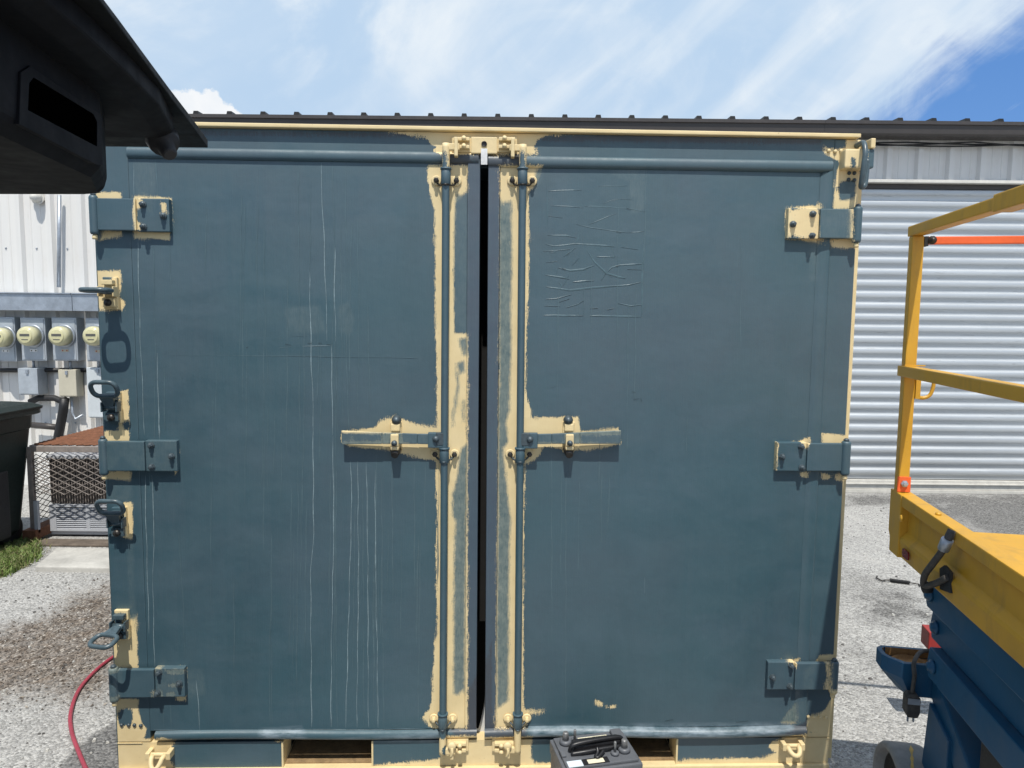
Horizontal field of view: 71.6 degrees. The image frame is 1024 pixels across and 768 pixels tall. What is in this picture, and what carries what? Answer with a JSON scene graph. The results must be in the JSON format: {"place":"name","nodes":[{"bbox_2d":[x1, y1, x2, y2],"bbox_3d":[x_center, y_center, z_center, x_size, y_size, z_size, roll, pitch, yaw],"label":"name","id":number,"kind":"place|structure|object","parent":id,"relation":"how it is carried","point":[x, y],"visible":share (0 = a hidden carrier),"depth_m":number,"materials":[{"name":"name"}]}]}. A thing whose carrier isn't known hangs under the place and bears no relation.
{"place":"outdoors","nodes":[
{"label":"outdoors","id":0,"kind":"place"},
{"bbox_2d":[0,535,51,577],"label":"grass","id":1,"kind":"structure","parent":0,"point":[20,553],"depth_m":4.89,"materials":[{"name":"green plant"}]},
{"bbox_2d":[0,111,1023,493],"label":"warehouse","id":2,"kind":"structure","parent":0,"point":[970,299],"depth_m":6.84,"materials":[{"name":"metal"}]},
{"bbox_2d":[0,317,22,361],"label":"electric meter","id":3,"kind":"object","parent":2,"relation":"attached to","point":[10,346],"visible":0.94,"depth_m":6.70,"materials":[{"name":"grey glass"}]},
{"bbox_2d":[18,361,47,394],"bbox_3d":[-4.587,-0.074,6.791,0.183,0.345,0.166,1,5,0],"label":"junction box","id":4,"kind":"object","parent":2,"relation":"attached to","point":[32,380],"visible":0.99,"depth_m":6.73,"materials":[{"name":"grey metal"}]},
{"bbox_2d":[17,317,53,360],"bbox_3d":[-4.530,-0.423,6.715,0.233,0.409,0.252,1,5,0],"label":"electric meter","id":5,"kind":"object","parent":2,"relation":"attached to","point":[33,339],"visible":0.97,"depth_m":6.70,"materials":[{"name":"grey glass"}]},
{"bbox_2d":[29,194,44,203],"bbox_3d":[-4.491,-1.761,6.679,0.130,0.128,0.082,1,5,0],"label":"wall cap","id":6,"kind":"object","parent":2,"relation":"attached to","point":[37,198],"visible":0.77,"depth_m":6.68,"materials":[{"name":"white plastic"}]},
{"bbox_2d":[0,368,85,372],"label":"conduit","id":7,"kind":"object","parent":2,"relation":"attached to","point":[6,370],"visible":0.52,"depth_m":6.83,"materials":[{"name":"black metal"}]},
{"bbox_2d":[31,422,55,429],"bbox_3d":[-4.503,0.408,6.864,0.282,0.079,0.060,1,5,0],"label":"pipe","id":8,"kind":"object","parent":2,"relation":"attached to","point":[48,426],"visible":0.75,"depth_m":6.84,"materials":[{"name":"grey metal"}]},
{"bbox_2d":[28,395,66,402],"bbox_3d":[-4.476,0.154,6.850,0.377,0.094,0.060,1,5,0],"label":"cable","id":9,"kind":"object","parent":2,"relation":"attached to","point":[37,398],"visible":0.77,"depth_m":6.82,"materials":[{"name":"black rubber"}]},
{"bbox_2d":[0,292,97,310],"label":"wire trough","id":10,"kind":"object","parent":2,"relation":"attached to","point":[24,301],"visible":0.64,"depth_m":6.62,"materials":[{"name":"grey metal"}]},
{"bbox_2d":[57,195,61,286],"bbox_3d":[-4.294,-1.351,6.731,0.082,0.864,0.036,1,5,0],"label":"pipe","id":11,"kind":"object","parent":2,"relation":"attached to","point":[59,211],"visible":1,"depth_m":6.72,"materials":[{"name":"grey metal"}]},
{"bbox_2d":[53,397,69,445],"bbox_3d":[-4.339,0.375,6.830,0.171,0.496,0.084,1,5,0],"label":"cable","id":12,"kind":"object","parent":2,"relation":"attached to","point":[61,419],"visible":0.73,"depth_m":6.80,"materials":[{"name":"black rubber"}]},
{"bbox_2d":[48,317,85,360],"bbox_3d":[-4.233,-0.423,6.715,0.235,0.409,0.252,1,5,0],"label":"electric meter","id":13,"kind":"object","parent":2,"relation":"attached to","point":[65,337],"visible":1,"depth_m":6.71,"materials":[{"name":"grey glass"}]},
{"bbox_2d":[58,361,83,396],"bbox_3d":[-4.233,-0.057,6.807,0.166,0.352,0.136,1,5,0],"label":"junction box","id":14,"kind":"object","parent":2,"relation":"attached to","point":[70,382],"visible":0.99,"depth_m":6.76,"materials":[{"name":"beige metal"}]},
{"bbox_2d":[70,397,83,419],"bbox_3d":[-4.195,0.238,6.848,0.121,0.229,0.024,1,5,0],"label":"pipe","id":15,"kind":"object","parent":14,"relation":"attached to","point":[72,410],"visible":1,"depth_m":6.84,"materials":[{"name":"grey metal"}]},
{"bbox_2d":[82,318,99,360],"bbox_3d":[-3.909,-0.417,6.715,0.243,0.409,0.252,1,5,0],"label":"electric meter","id":16,"kind":"object","parent":2,"relation":"attached to","point":[90,335],"visible":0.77,"depth_m":6.69,"materials":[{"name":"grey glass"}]},
{"bbox_2d":[86,361,102,417],"bbox_3d":[-3.961,0.037,6.836,0.221,0.577,0.096,1,5,0],"label":"junction box","id":17,"kind":"object","parent":2,"relation":"attached to","point":[93,373],"visible":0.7,"depth_m":6.81,"materials":[{"name":"grey metal"}]},
{"bbox_2d":[845,183,1023,493],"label":"roll up door","id":18,"kind":"structure","parent":2,"relation":"in","point":[971,317],"depth_m":6.91,"materials":[{"name":"metal"}]},
{"bbox_2d":[0,478,1023,767],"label":"ground","id":19,"kind":"structure","parent":0,"point":[880,700],"depth_m":3.71,"materials":[{"name":"grey gravel"}]},
{"bbox_2d":[0,401,42,544],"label":"trash bin","id":20,"kind":"object","parent":19,"relation":"on","point":[15,421],"visible":0.93,"depth_m":5.06,"materials":[{"name":"black plastic"}]},
{"bbox_2d":[22,426,105,539],"bbox_3d":[-2.810,0.743,5.798,1.550,0.703,1.260,1,5,0],"label":"wire cage","id":21,"kind":"object","parent":19,"relation":"on","point":[83,440],"visible":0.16,"depth_m":5.22,"materials":[{"name":"grey"}]},
{"bbox_2d":[36,539,107,546],"bbox_3d":[-2.684,1.172,5.215,1.590,0.018,0.140,1,5,0],"label":"timber sleeper","id":22,"kind":"object","parent":19,"relation":"on","point":[79,542],"visible":0.24,"depth_m":5.19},
{"bbox_2d":[35,548,109,572],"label":"concrete slab","id":23,"kind":"structure","parent":19,"relation":"on","point":[91,560],"depth_m":4.75,"materials":[{"name":"grey concrete"}]},
{"bbox_2d":[46,445,107,534],"bbox_3d":[-2.843,0.799,5.803,1.291,0.612,0.940,1,5,0],"label":"air conditioner","id":24,"kind":"object","parent":19,"relation":"on","point":[70,513],"visible":0.28,"depth_m":5.35,"materials":[{"name":"white metal"}]},
{"bbox_2d":[68,655,112,767],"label":"hose","id":25,"kind":"object","parent":19,"relation":"on","point":[71,728],"visible":0.85,"depth_m":2.96,"materials":[{"name":"red rubber"}]},
{"bbox_2d":[0,0,207,193],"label":"car","id":26,"kind":"object","parent":19,"relation":"on","point":[83,85],"visible":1,"depth_m":0.75,"materials":[{"name":"black metal"}]},
{"bbox_2d":[78,122,875,767],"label":"shipping container","id":27,"kind":"object","parent":19,"relation":"on","point":[434,446],"visible":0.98,"depth_m":2.49,"materials":[{"name":"metal"}]},
{"bbox_2d":[88,137,484,759],"bbox_3d":[-0.751,0.257,2.474,1.331,2.175,0.113,0,5,-2],"label":"door","id":28,"kind":"structure","parent":27,"relation":"in","point":[305,454],"depth_m":2.47,"materials":[{"name":"paint"}]},
{"bbox_2d":[484,138,862,758],"bbox_3d":[0.551,0.265,2.512,1.286,2.172,0.113,0,5,-2],"label":"door","id":29,"kind":"structure","parent":27,"relation":"in","point":[656,332],"depth_m":2.51,"materials":[{"name":"paint"}]},
{"bbox_2d":[550,728,642,767],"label":"battery","id":30,"kind":"object","parent":19,"relation":"on","point":[612,748],"visible":1,"depth_m":2.30,"materials":[{"name":"grey plastic"}]},
{"bbox_2d":[873,184,1023,767],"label":"scissor lift","id":31,"kind":"object","parent":19,"relation":"on","point":[964,670],"visible":1,"depth_m":1.98,"materials":[{"name":"yellow metal"}]},
{"bbox_2d":[876,576,920,585],"bbox_3d":[2.493,1.275,4.584,0.256,0.024,0.057,3,6,29],"label":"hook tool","id":32,"kind":"object","parent":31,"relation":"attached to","point":[899,581],"visible":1,"depth_m":4.58,"materials":[{"name":"grey metal"}]},
{"bbox_2d":[104,0,1023,121],"label":"sky","id":33,"kind":"structure","parent":0,"point":[909,60],"materials":[{"name":"blue"}]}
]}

